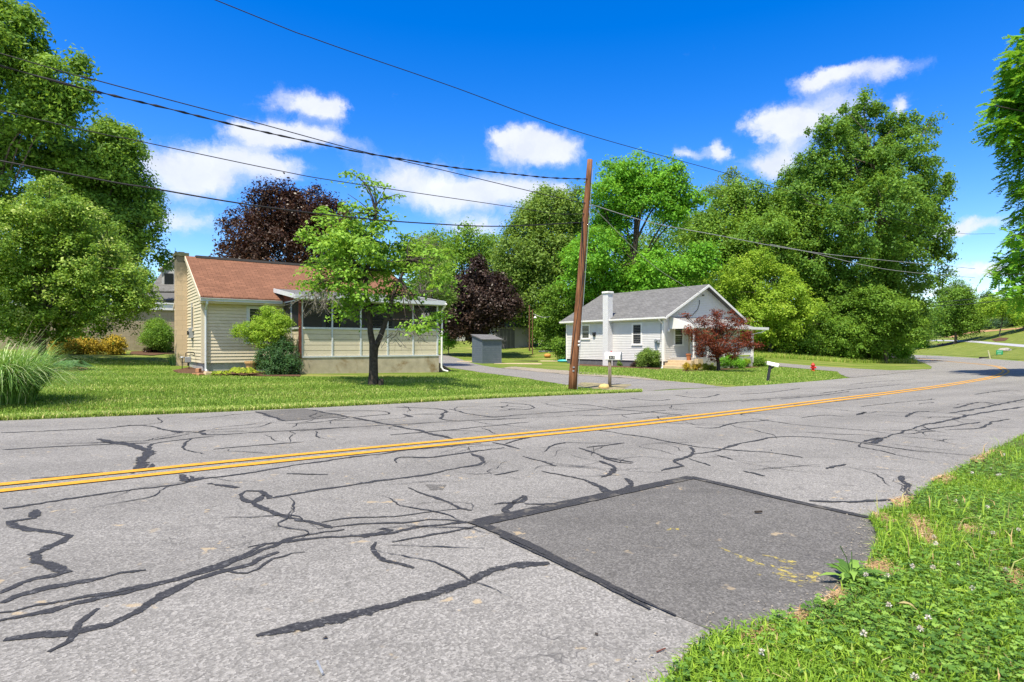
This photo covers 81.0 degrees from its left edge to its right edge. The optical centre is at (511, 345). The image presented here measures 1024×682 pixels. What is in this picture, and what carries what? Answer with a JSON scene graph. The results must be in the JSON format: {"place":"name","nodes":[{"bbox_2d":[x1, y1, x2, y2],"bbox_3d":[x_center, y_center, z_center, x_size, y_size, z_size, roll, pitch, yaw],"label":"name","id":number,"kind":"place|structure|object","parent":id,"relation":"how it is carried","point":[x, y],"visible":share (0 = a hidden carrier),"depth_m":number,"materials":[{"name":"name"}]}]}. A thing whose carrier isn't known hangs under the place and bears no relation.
{"place":"outdoors","nodes":[
{"label":"outdoors","id":0,"kind":"place"},
{"bbox_2d":[164,352,178,364],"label":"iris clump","id":1,"kind":"object","parent":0,"point":[172,362],"visible":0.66,"depth_m":25.57,"materials":[{"name":"green plant"}]},
{"bbox_2d":[0,355,1023,681],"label":"road","id":2,"kind":"structure","parent":0,"point":[542,623],"depth_m":4.58,"materials":[{"name":"grey asphalt"}]},
{"bbox_2d":[258,409,342,420],"bbox_3d":[-4.062,1.293,11.253,1.087,0.019,1.885,0,0,-41],"label":"asphalt patch","id":3,"kind":"object","parent":2,"relation":"on","point":[294,414],"visible":1,"depth_m":11.19,"materials":[{"name":"grey asphalt"}]},
{"bbox_2d":[425,484,445,489],"bbox_3d":[-0.702,1.280,5.410,0.199,0.004,0.231,0,0,0],"label":"asphalt patch","id":4,"kind":"object","parent":2,"relation":"on","point":[435,487],"visible":1,"depth_m":5.43,"materials":[{"name":"grey asphalt"}]},
{"bbox_2d":[0,358,1009,491],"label":"road marking","id":5,"kind":"object","parent":2,"relation":"on","point":[138,475],"visible":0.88,"depth_m":7.14,"materials":[{"name":"yellow paint"}]},
{"bbox_2d":[0,379,1023,651],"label":"tar sealed cracks","id":6,"kind":"object","parent":2,"relation":"on","point":[58,569],"visible":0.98,"depth_m":3.98,"materials":[{"name":"black asphalt"}]},
{"bbox_2d":[490,479,876,632],"bbox_3d":[1.498,1.297,4.114,2.672,0.046,2.722,0,0,-35],"label":"asphalt patch","id":7,"kind":"object","parent":2,"relation":"on","point":[691,570],"visible":0.68,"depth_m":3.88,"materials":[{"name":"grey asphalt"}]},
{"bbox_2d":[467,476,868,614],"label":"tar seams","id":8,"kind":"object","parent":7,"relation":"on","point":[485,522],"visible":0.98,"depth_m":4.53,"materials":[{"name":"black asphalt"}]},
{"bbox_2d":[670,528,821,581],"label":"spray marks","id":9,"kind":"object","parent":7,"relation":"on","point":[792,561],"visible":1,"depth_m":3.43,"materials":[{"name":"paint"}]},
{"bbox_2d":[0,296,1023,413],"bbox_3d":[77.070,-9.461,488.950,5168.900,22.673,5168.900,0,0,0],"label":"ground","id":10,"kind":"structure","parent":0,"point":[509,355],"depth_m":30.55,"materials":[{"name":"green plant"}]},
{"bbox_2d":[0,0,109,231],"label":"tree","id":11,"kind":"object","parent":10,"relation":"on","point":[60,104],"visible":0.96,"depth_m":41.29,"materials":[{"name":"green plant"}]},
{"bbox_2d":[0,321,125,405],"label":"ornamental grass","id":12,"kind":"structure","parent":10,"relation":"on","point":[21,381],"depth_m":11.87,"materials":[{"name":"green plant"}]},
{"bbox_2d":[47,336,82,353],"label":"golden shrub","id":13,"kind":"object","parent":10,"relation":"on","point":[72,346],"visible":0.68,"depth_m":29.58,"materials":[{"name":"yellow plant"}]},
{"bbox_2d":[59,367,87,370],"bbox_3d":[-15.998,0.847,21.649,1.205,0.096,3.000,0,0,-38],"label":"mulch bed","id":14,"kind":"object","parent":10,"relation":"on","point":[78,368],"visible":0.32,"depth_m":21.62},
{"bbox_2d":[51,360,93,367],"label":"hosta","id":15,"kind":"object","parent":14,"relation":"on","point":[80,362],"visible":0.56,"depth_m":21.24,"materials":[{"name":"green plant"}]},
{"bbox_2d":[0,171,166,361],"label":"tree","id":16,"kind":"object","parent":10,"relation":"on","point":[42,266],"visible":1,"depth_m":24.06,"materials":[{"name":"green plant"}]},
{"bbox_2d":[0,299,173,350],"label":"block building","id":17,"kind":"structure","parent":10,"relation":"on","point":[167,312],"depth_m":35.15,"materials":[{"name":"white paint"}]},
{"bbox_2d":[72,336,103,354],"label":"golden shrub","id":18,"kind":"object","parent":10,"relation":"on","point":[92,346],"visible":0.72,"depth_m":30.40,"materials":[{"name":"yellow plant"}]},
{"bbox_2d":[14,109,176,278],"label":"tree","id":19,"kind":"object","parent":10,"relation":"on","point":[111,158],"visible":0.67,"depth_m":46.34,"materials":[{"name":"green plant"}]},
{"bbox_2d":[97,334,129,354],"bbox_3d":[-20.806,-0.066,31.127,2.236,1.207,1.566,0,0,32],"label":"golden shrub","id":20,"kind":"object","parent":10,"relation":"on","point":[116,347],"visible":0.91,"depth_m":30.84,"materials":[{"name":"yellow plant"}]},
{"bbox_2d":[135,262,158,292],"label":"tree","id":21,"kind":"object","parent":10,"relation":"on","point":[152,279],"visible":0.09,"depth_m":76.46,"materials":[{"name":"green plant"}]},
{"bbox_2d":[129,351,173,354],"bbox_3d":[-20.181,0.411,33.743,2.171,0.211,5.650,0,0,-30],"label":"mulch bed","id":22,"kind":"object","parent":10,"relation":"on","point":[143,353],"visible":0.69,"depth_m":32.94,"materials":[{"name":"brown soil"}]},
{"bbox_2d":[136,316,173,351],"bbox_3d":[-20.257,-0.652,34.319,2.203,2.238,3.007,0,0,-36],"label":"shrub","id":23,"kind":"object","parent":22,"relation":"on","point":[159,336],"visible":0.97,"depth_m":33.77,"materials":[{"name":"green plant"}]},
{"bbox_2d":[145,261,173,302],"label":"house","id":24,"kind":"structure","parent":10,"relation":"on","point":[164,281],"depth_m":58.44,"materials":[{"name":"grey"}]},
{"bbox_2d":[174,367,299,375],"bbox_3d":[-10.787,0.991,22.198,7.030,0.190,3.025,0,0,23],"label":"mulch bed","id":25,"kind":"object","parent":10,"relation":"on","point":[189,370],"visible":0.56,"depth_m":21.63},
{"bbox_2d":[228,367,257,373],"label":"hosta","id":26,"kind":"object","parent":25,"relation":"on","point":[236,370],"visible":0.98,"depth_m":20.67,"materials":[{"name":"green plant"}]},
{"bbox_2d":[244,361,256,372],"bbox_3d":[-9.526,0.812,21.941,0.475,0.460,0.468,0,0,0],"label":"flower pot","id":27,"kind":"object","parent":25,"relation":"on","point":[249,364],"visible":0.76,"depth_m":21.76,"materials":[{"name":"beige ceramic"}]},
{"bbox_2d":[228,303,299,356],"bbox_3d":[-9.325,-0.252,22.513,2.419,2.737,2.071,0,0,-30],"label":"shrub","id":28,"kind":"object","parent":25,"relation":"on","point":[259,326],"visible":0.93,"depth_m":22.25,"materials":[{"name":"green plant"}]},
{"bbox_2d":[252,335,303,374],"bbox_3d":[-8.591,0.344,21.965,1.877,1.576,1.747,0,0,-38],"label":"shrub","id":29,"kind":"object","parent":25,"relation":"on","point":[277,360],"visible":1,"depth_m":21.80,"materials":[{"name":"green plant"}]},
{"bbox_2d":[209,172,368,264],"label":"tree","id":30,"kind":"object","parent":10,"relation":"on","point":[277,229],"visible":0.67,"depth_m":45.16,"materials":[{"name":"purple plant"}]},
{"bbox_2d":[0,355,604,415],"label":"lawn grass","id":31,"kind":"structure","parent":10,"relation":"on","point":[145,375],"depth_m":16.86,"materials":[{"name":"green plant"}]},
{"bbox_2d":[173,252,451,373],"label":"house","id":32,"kind":"structure","parent":10,"relation":"on","point":[216,299],"depth_m":24.18,"materials":[{"name":"beige plastic"}]},
{"bbox_2d":[180,352,194,368],"bbox_3d":[-12.829,0.640,23.727,0.549,0.774,0.173,0,0,-36],"label":"gas meter","id":33,"kind":"object","parent":32,"relation":"attached to","point":[187,359],"visible":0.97,"depth_m":23.66,"materials":[{"name":"grey metal"}]},
{"bbox_2d":[246,306,273,343],"bbox_3d":[-10.090,-0.810,24.062,1.080,1.520,0.080,0,0,-36],"label":"window","id":34,"kind":"structure","parent":32,"relation":"in","point":[250,310],"depth_m":23.90,"materials":[{"name":"glass"}]},
{"bbox_2d":[0,388,642,420],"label":"edge grass","id":35,"kind":"structure","parent":10,"relation":"on","point":[103,413],"depth_m":12.22,"materials":[{"name":"green plant"}]},
{"bbox_2d":[285,169,467,385],"bbox_3d":[-4.273,-1.989,19.132,5.918,7.090,4.933,0,0,0],"label":"tree","id":36,"kind":"object","parent":10,"relation":"on","point":[374,254],"visible":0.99,"depth_m":18.68,"materials":[{"name":"green plant"}]},
{"bbox_2d":[399,230,442,298],"bbox_3d":[-5.081,-2.682,34.175,2.782,8.208,2.266,0,0,-16],"label":"bare tree","id":37,"kind":"object","parent":10,"relation":"on","point":[420,290],"visible":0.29,"depth_m":33.91,"materials":[{"name":"green plant"}]},
{"bbox_2d":[400,234,467,313],"bbox_3d":[-4.876,-2.655,36.075,4.245,8.375,4.406,0,0,33],"label":"tree","id":38,"kind":"object","parent":10,"relation":"on","point":[449,299],"visible":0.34,"depth_m":35.87,"materials":[{"name":"green plant"}]},
{"bbox_2d":[438,328,460,355],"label":"sapling","id":39,"kind":"object","parent":10,"relation":"on","point":[449,343],"visible":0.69,"depth_m":51.72,"materials":[{"name":"green plant"}]},
{"bbox_2d":[406,216,501,340],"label":"tree","id":40,"kind":"object","parent":10,"relation":"on","point":[469,247],"visible":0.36,"depth_m":79.70,"materials":[{"name":"green plant"}]},
{"bbox_2d":[432,253,529,346],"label":"tree","id":41,"kind":"object","parent":10,"relation":"on","point":[489,300],"visible":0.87,"depth_m":50.83,"materials":[{"name":"purple plant"}]},
{"bbox_2d":[471,334,502,363],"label":"shed","id":42,"kind":"structure","parent":10,"relation":"on","point":[486,348],"depth_m":42.41,"materials":[{"name":"grey"}]},
{"bbox_2d":[489,318,531,348],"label":"garage","id":43,"kind":"structure","parent":10,"relation":"on","point":[510,337],"depth_m":62.17,"materials":[{"name":"grey"}]},
{"bbox_2d":[495,329,514,348],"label":"door","id":44,"kind":"structure","parent":43,"relation":"in","point":[508,335],"depth_m":62.09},
{"bbox_2d":[486,179,597,337],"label":"tree","id":45,"kind":"object","parent":10,"relation":"on","point":[530,257],"visible":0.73,"depth_m":61.05,"materials":[{"name":"green plant"}]},
{"bbox_2d":[550,336,565,360],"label":"shrub","id":46,"kind":"object","parent":10,"relation":"on","point":[559,347],"visible":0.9,"depth_m":48.58,"materials":[{"name":"green plant"}]},
{"bbox_2d":[527,279,604,348],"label":"tree","id":47,"kind":"object","parent":10,"relation":"on","point":[550,319],"visible":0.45,"depth_m":56.67,"materials":[{"name":"green plant"}]},
{"bbox_2d":[568,159,592,389],"bbox_3d":[2.237,-2.123,19.610,0.851,7.962,0.296,0,0,-9],"label":"utility pole","id":48,"kind":"object","parent":10,"relation":"on","point":[576,344],"visible":0.98,"depth_m":19.54,"materials":[{"name":"brown wood"}]},
{"bbox_2d":[0,110,555,213],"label":"overhead wire","id":49,"kind":"object","parent":48,"relation":"attached to","point":[251,164],"visible":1,"depth_m":13.64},
{"bbox_2d":[0,160,580,226],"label":"overhead wire","id":50,"kind":"object","parent":48,"relation":"attached to","point":[259,205],"visible":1,"depth_m":13.76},
{"bbox_2d":[0,53,582,202],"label":"overhead wire","id":51,"kind":"object","parent":48,"relation":"attached to","point":[88,78],"visible":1,"depth_m":13.65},
{"bbox_2d":[0,65,584,179],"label":"overhead wire","id":52,"kind":"object","parent":48,"relation":"attached to","point":[117,96],"visible":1,"depth_m":13.78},
{"bbox_2d":[591,205,703,294],"bbox_3d":[7.815,-4.031,30.335,0.069,1.266,23.591,0,0,27],"label":"overhead wire","id":53,"kind":"object","parent":48,"relation":"attached to","point":[638,252],"visible":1,"depth_m":26.25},
{"bbox_2d":[591,204,973,268],"bbox_3d":[17.196,-4.836,30.655,36.466,0.902,0.212,0,0,-36],"label":"overhead wire","id":54,"kind":"object","parent":48,"relation":"attached to","point":[755,242],"visible":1,"depth_m":25.22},
{"bbox_2d":[505,367,668,381],"bbox_3d":[2.399,1.382,30.134,3.644,0.263,14.004,0,0,-32],"label":"gravel strip","id":55,"kind":"object","parent":10,"relation":"on","point":[553,371],"visible":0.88,"depth_m":28.79,"materials":[{"name":"grey gravel"}]},
{"bbox_2d":[578,382,630,389],"bbox_3d":[3.169,1.446,21.233,1.916,0.069,3.423,0,0,15],"label":"dirt strip","id":56,"kind":"object","parent":10,"relation":"on","point":[596,385],"visible":0.77,"depth_m":21.47,"materials":[{"name":"beige soil"}]},
{"bbox_2d":[605,351,621,386],"bbox_3d":[3.520,0.938,20.858,0.581,1.482,0.256,0,0,24],"label":"mailbox","id":57,"kind":"object","parent":10,"relation":"on","point":[610,356],"visible":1,"depth_m":20.82,"materials":[{"name":"white paint"}]},
{"bbox_2d":[485,208,751,343],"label":"tree","id":58,"kind":"object","parent":10,"relation":"on","point":[650,236],"visible":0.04,"depth_m":78.35,"materials":[{"name":"green plant"}]},
{"bbox_2d":[578,364,659,370],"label":"mulch bed","id":59,"kind":"object","parent":10,"relation":"on","point":[618,366],"visible":0.58,"depth_m":40.37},
{"bbox_2d":[634,347,662,367],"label":"shrub","id":60,"kind":"object","parent":59,"relation":"on","point":[647,357],"visible":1,"depth_m":38.66,"materials":[{"name":"green plant"}]},
{"bbox_2d":[548,147,732,304],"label":"tree","id":61,"kind":"object","parent":10,"relation":"on","point":[634,190],"visible":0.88,"depth_m":51.70,"materials":[{"name":"green plant"}]},
{"bbox_2d":[559,284,768,368],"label":"house","id":62,"kind":"structure","parent":10,"relation":"on","point":[628,325],"depth_m":41.35,"materials":[{"name":"grey plastic"}]},
{"bbox_2d":[581,324,589,339],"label":"window","id":63,"kind":"structure","parent":62,"relation":"in","point":[585,335],"depth_m":44.59,"materials":[{"name":"white paint"}]},
{"bbox_2d":[631,323,642,345],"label":"window","id":64,"kind":"structure","parent":62,"relation":"in","point":[635,328],"depth_m":40.49,"materials":[{"name":"white paint"}]},
{"bbox_2d":[674,329,683,345],"bbox_3d":[10.988,-0.660,39.513,1.010,1.440,0.080,0,0,-36],"label":"window","id":65,"kind":"structure","parent":62,"relation":"in","point":[679,341],"depth_m":39.52,"materials":[{"name":"white paint"}]},
{"bbox_2d":[690,329,697,356],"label":"door","id":66,"kind":"structure","parent":62,"relation":"in","point":[691,351],"depth_m":40.28,"materials":[{"name":"white paint"}]},
{"bbox_2d":[667,248,750,318],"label":"tree","id":67,"kind":"object","parent":10,"relation":"on","point":[736,297],"visible":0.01,"depth_m":62.70,"materials":[{"name":"green plant"}]},
{"bbox_2d":[680,308,764,370],"bbox_3d":[12.284,-0.285,34.943,5.425,3.892,2.909,0,0,0],"label":"tree","id":68,"kind":"object","parent":10,"relation":"on","point":[720,350],"visible":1,"depth_m":34.62,"materials":[{"name":"red plant"}]},
{"bbox_2d":[682,366,764,371],"bbox_3d":[13.488,1.475,37.478,1.155,0.074,12.876,0,0,43],"label":"mulch bed","id":69,"kind":"object","parent":10,"relation":"on","point":[721,369],"visible":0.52,"depth_m":37.03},
{"bbox_2d":[702,363,716,369],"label":"plant","id":70,"kind":"object","parent":69,"relation":"on","point":[706,366],"visible":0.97,"depth_m":35.69,"materials":[{"name":"green plant"}]},
{"bbox_2d":[719,354,746,368],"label":"shrub","id":71,"kind":"object","parent":69,"relation":"on","point":[730,363],"visible":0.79,"depth_m":38.36,"materials":[{"name":"green plant"}]},
{"bbox_2d":[753,355,767,366],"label":"shrub","id":72,"kind":"object","parent":69,"relation":"on","point":[758,361],"visible":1,"depth_m":41.33,"materials":[{"name":"green plant"}]},
{"bbox_2d":[700,165,748,273],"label":"tree","id":73,"kind":"object","parent":10,"relation":"on","point":[728,176],"visible":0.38,"depth_m":71.95,"materials":[{"name":"green plant"}]},
{"bbox_2d":[669,171,825,299],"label":"tree","id":74,"kind":"object","parent":10,"relation":"on","point":[762,219],"visible":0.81,"depth_m":66.03,"materials":[{"name":"green plant"}]},
{"bbox_2d":[698,245,828,353],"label":"tree","id":75,"kind":"object","parent":10,"relation":"on","point":[772,310],"visible":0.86,"depth_m":59.12,"materials":[{"name":"green plant"}]},
{"bbox_2d":[766,361,778,380],"bbox_3d":[11.896,1.290,27.416,0.599,1.130,0.223,0,0,20],"label":"mailbox","id":76,"kind":"object","parent":10,"relation":"on","point":[771,365],"visible":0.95,"depth_m":27.40,"materials":[{"name":"white paint"}]},
{"bbox_2d":[773,277,879,358],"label":"tree","id":77,"kind":"object","parent":10,"relation":"on","point":[829,339],"visible":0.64,"depth_m":60.87,"materials":[{"name":"green plant"}]},
{"bbox_2d":[714,260,954,346],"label":"tree","id":78,"kind":"object","parent":10,"relation":"on","point":[936,316],"depth_m":83.90,"materials":[{"name":"green plant"}]},
{"bbox_2d":[840,344,891,359],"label":"shrub","id":79,"kind":"object","parent":10,"relation":"on","point":[867,356],"visible":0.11,"depth_m":65.28,"materials":[{"name":"green plant"}]},
{"bbox_2d":[772,84,962,358],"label":"tree","id":80,"kind":"object","parent":10,"relation":"on","point":[856,170],"visible":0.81,"depth_m":64.24,"materials":[{"name":"green plant"}]},
{"bbox_2d":[823,280,935,362],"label":"tree","id":81,"kind":"object","parent":10,"relation":"on","point":[887,319],"visible":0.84,"depth_m":59.89,"materials":[{"name":"green plant"}]},
{"bbox_2d":[886,335,918,358],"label":"shrub","id":82,"kind":"object","parent":10,"relation":"on","point":[902,354],"visible":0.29,"depth_m":69.79,"materials":[{"name":"green plant"}]},
{"bbox_2d":[969,27,1023,319],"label":"tree","id":83,"kind":"object","parent":10,"relation":"on","point":[1007,100],"visible":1,"depth_m":35.27,"materials":[{"name":"green plant"}]},
{"bbox_2d":[1,0,1023,343],"label":"sky","id":84,"kind":"structure","parent":0,"point":[716,84],"materials":[{"name":"blue"}]},
{"bbox_2d":[439,354,721,390],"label":"driveway","id":85,"kind":"structure","parent":0,"point":[643,384],"depth_m":25.04,"materials":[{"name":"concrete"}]},
{"bbox_2d":[216,0,964,233],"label":"overhead wire","id":86,"kind":"object","parent":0,"point":[522,112],"visible":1,"depth_m":18.33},
{"bbox_2d":[578,365,846,385],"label":"cottage lawn grass","id":87,"kind":"structure","parent":0,"point":[738,375],"depth_m":30.63,"materials":[{"name":"green plant"}]},
{"bbox_2d":[641,433,1023,681],"bbox_3d":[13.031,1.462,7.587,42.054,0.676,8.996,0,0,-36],"label":"verge","id":88,"kind":"structure","parent":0,"point":[909,622],"depth_m":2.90,"materials":[{"name":"green plant"}]},
{"bbox_2d":[784,610,809,622],"bbox_3d":[1.340,1.258,2.801,0.074,0.004,0.204,0,0,45],"label":"dry thatch","id":89,"kind":"object","parent":88,"relation":"on","point":[801,618],"visible":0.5,"depth_m":2.78,"materials":[{"name":"beige plant"}]},
{"bbox_2d":[626,433,1019,681],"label":"gravel crumbs","id":90,"kind":"object","parent":88,"relation":"on","point":[819,557],"visible":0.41,"depth_m":3.72,"materials":[{"name":"gravel"}]},
{"bbox_2d":[821,587,847,608],"bbox_3d":[1.615,1.262,3.004,0.328,0.005,0.076,0,0,-42],"label":"dry thatch","id":91,"kind":"object","parent":88,"relation":"on","point":[833,596],"visible":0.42,"depth_m":3.01,"materials":[{"name":"beige plant"}]},
{"bbox_2d":[651,434,1023,681],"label":"clover","id":92,"kind":"object","parent":88,"relation":"on","point":[933,635],"depth_m":2.80,"materials":[{"name":"green plant"}]},
{"bbox_2d":[819,546,889,586],"bbox_3d":[1.837,1.192,3.257,0.356,0.193,0.356,0,0,0],"label":"weed","id":93,"kind":"object","parent":88,"relation":"on","point":[845,568],"visible":0.73,"depth_m":3.27,"materials":[{"name":"green plant"}]},
{"bbox_2d":[736,449,1023,638],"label":"thatch straw","id":94,"kind":"object","parent":88,"relation":"on","point":[919,531],"visible":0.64,"depth_m":3.48,"materials":[{"name":"beige plant"}]},
{"bbox_2d":[868,559,893,575],"bbox_3d":[2.124,1.276,3.445,0.165,0.006,0.376,0,0,27],"label":"dry thatch","id":95,"kind":"object","parent":88,"relation":"on","point":[881,563],"visible":0.27,"depth_m":3.48,"materials":[{"name":"beige plant"}]},
{"bbox_2d":[907,515,939,547],"bbox_3d":[2.862,1.295,4.197,0.168,0.014,0.867,0,0,27],"label":"dry thatch","id":96,"kind":"object","parent":88,"relation":"on","point":[921,528],"visible":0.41,"depth_m":4.22,"materials":[{"name":"beige plant"}]},
{"bbox_2d":[898,590,952,621],"bbox_3d":[1.939,1.204,2.816,0.249,0.162,0.215,0,0,-16],"label":"weed","id":97,"kind":"object","parent":88,"relation":"on","point":[913,600],"visible":0.71,"depth_m":2.81,"materials":[{"name":"green plant"}]},
{"bbox_2d":[916,585,958,618],"bbox_3d":[2.014,1.216,2.847,0.175,0.141,0.219,0,0,-42],"label":"weed","id":98,"kind":"object","parent":88,"relation":"on","point":[951,610],"visible":0.32,"depth_m":2.86,"materials":[{"name":"green plant"}]},
{"bbox_2d":[952,581,1004,604],"bbox_3d":[2.360,1.234,2.978,0.259,0.116,0.182,0,0,0],"label":"weed","id":99,"kind":"object","parent":88,"relation":"on","point":[957,589],"visible":0.44,"depth_m":3.03,"materials":[{"name":"green plant"}]},
{"bbox_2d":[754,348,917,362],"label":"tall grass","id":100,"kind":"structure","parent":0,"point":[764,353],"depth_m":58.53,"materials":[{"name":"green plant"}]},
{"bbox_2d":[773,362,927,377],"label":"gravel driveway","id":101,"kind":"structure","parent":0,"point":[850,372],"depth_m":41.04,"materials":[{"name":"grey gravel"}]},
{"bbox_2d":[770,244,973,277],"bbox_3d":[21.647,-4.433,33.899,25.452,0.466,0.024,0,0,-36],"label":"overhead wire","id":102,"kind":"object","parent":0,"point":[866,265],"visible":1,"depth_m":31.45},
{"bbox_2d":[912,298,1023,359],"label":"hill lawn","id":103,"kind":"structure","parent":0,"point":[1014,336],"depth_m":111.97,"materials":[{"name":"green plant"}]},
{"bbox_2d":[913,332,934,347],"bbox_3d":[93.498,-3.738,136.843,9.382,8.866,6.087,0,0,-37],"label":"shrub","id":104,"kind":"object","parent":103,"relation":"on","point":[925,344],"visible":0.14,"depth_m":134.73,"materials":[{"name":"green plant"}]},
{"bbox_2d":[927,273,994,343],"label":"tree","id":105,"kind":"object","parent":103,"relation":"on","point":[960,318],"visible":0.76,"depth_m":126.55,"materials":[{"name":"green plant"}]},
{"bbox_2d":[947,328,1022,336],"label":"mulch bed","id":106,"kind":"object","parent":103,"relation":"on","point":[990,330],"visible":0.2,"depth_m":133.86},
{"bbox_2d":[973,295,1018,336],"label":"tree","id":107,"kind":"object","parent":103,"relation":"on","point":[988,308],"visible":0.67,"depth_m":117.82,"materials":[{"name":"green plant"}]},
{"bbox_2d":[992,317,1006,327],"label":"evergreen shrub","id":108,"kind":"object","parent":103,"relation":"on","point":[996,324],"visible":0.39,"depth_m":134.70,"materials":[{"name":"green plant"}]},
{"bbox_2d":[1003,305,1023,330],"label":"tree","id":109,"kind":"object","parent":103,"relation":"on","point":[1019,321],"visible":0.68,"depth_m":115.91,"materials":[{"name":"green plant"}]},
{"bbox_2d":[933,340,1023,346],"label":"path","id":110,"kind":"structure","parent":0,"point":[1017,345],"depth_m":110.01,"materials":[{"name":"grey concrete"}]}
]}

